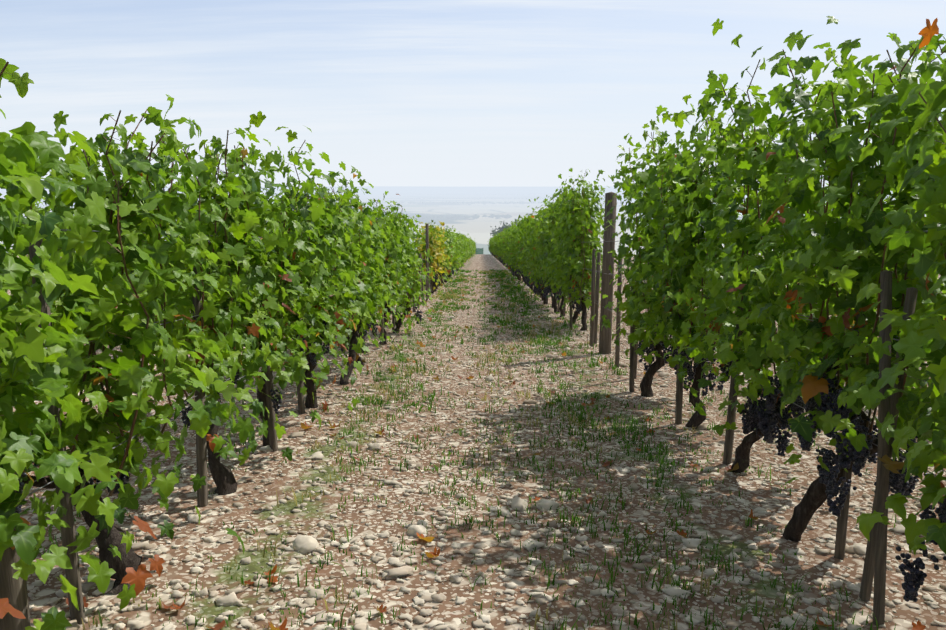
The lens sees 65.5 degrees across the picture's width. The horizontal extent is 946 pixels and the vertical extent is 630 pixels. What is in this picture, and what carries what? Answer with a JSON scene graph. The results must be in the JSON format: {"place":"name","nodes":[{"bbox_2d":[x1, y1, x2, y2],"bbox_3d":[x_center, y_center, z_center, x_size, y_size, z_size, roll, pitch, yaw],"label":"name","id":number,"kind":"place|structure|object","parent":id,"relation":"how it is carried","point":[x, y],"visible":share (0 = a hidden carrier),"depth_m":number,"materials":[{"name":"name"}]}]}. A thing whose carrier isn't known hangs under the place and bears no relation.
{"place":"outdoors","nodes":[
{"label":"outdoors","id":0,"kind":"place"},
{"bbox_2d":[0,186,945,629],"bbox_3d":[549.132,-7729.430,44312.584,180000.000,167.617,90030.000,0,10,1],"label":"ground","id":1,"kind":"structure","parent":0,"point":[480,228],"depth_m":3.98,"materials":[{"name":"beige soil"}]},
{"bbox_2d":[0,192,917,629],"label":"vineyard posts","id":2,"kind":"object","parent":1,"relation":"on","point":[12,590],"visible":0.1,"depth_m":2.86,"materials":[{"name":"brown wood"}]},
{"bbox_2d":[0,229,945,495],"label":"trellis wires","id":3,"kind":"object","parent":2,"relation":"attached to","point":[424,259],"depth_m":3.43,"materials":[{"name":"grey metal"}]},
{"bbox_2d":[41,192,892,219],"bbox_3d":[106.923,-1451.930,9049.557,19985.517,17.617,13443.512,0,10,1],"label":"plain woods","id":4,"kind":"object","parent":1,"relation":"on","point":[475,216],"visible":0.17,"depth_m":6102.86,"materials":[{"name":"green plant"}]},
{"bbox_2d":[0,16,945,629],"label":"vine","id":5,"kind":"object","parent":1,"relation":"on","point":[84,272],"depth_m":3.03,"materials":[{"name":"green plant"}]},
{"bbox_2d":[14,252,945,601],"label":"grape bunches","id":6,"kind":"object","parent":5,"relation":"hanging from","point":[768,428],"visible":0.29,"depth_m":3.20,"materials":[{"name":"black food"}]},
{"bbox_2d":[38,269,912,629],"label":"grass tufts","id":7,"kind":"object","parent":1,"relation":"on","point":[498,275],"visible":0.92,"depth_m":5.10,"materials":[{"name":"green plant"}]},
{"bbox_2d":[20,310,945,629],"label":"pebbles","id":8,"kind":"object","parent":1,"relation":"on","point":[310,544],"visible":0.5,"depth_m":3.53,"materials":[{"name":"beige stone"}]},
{"bbox_2d":[66,278,925,629],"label":"weeds","id":9,"kind":"object","parent":1,"relation":"on","point":[428,554],"visible":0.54,"depth_m":3.70,"materials":[{"name":"plant"}]},
{"bbox_2d":[490,221,512,235],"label":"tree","id":10,"kind":"object","parent":1,"relation":"on","point":[494,231],"visible":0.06,"depth_m":146.69,"materials":[{"name":"plant"}]},
{"bbox_2d":[0,0,945,186],"label":"sky","id":11,"kind":"structure","parent":0,"point":[433,93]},
{"bbox_2d":[475,248,482,253],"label":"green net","id":12,"kind":"object","parent":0,"point":[479,251],"visible":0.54,"depth_m":117.15,"materials":[{"name":"green"}]}
]}

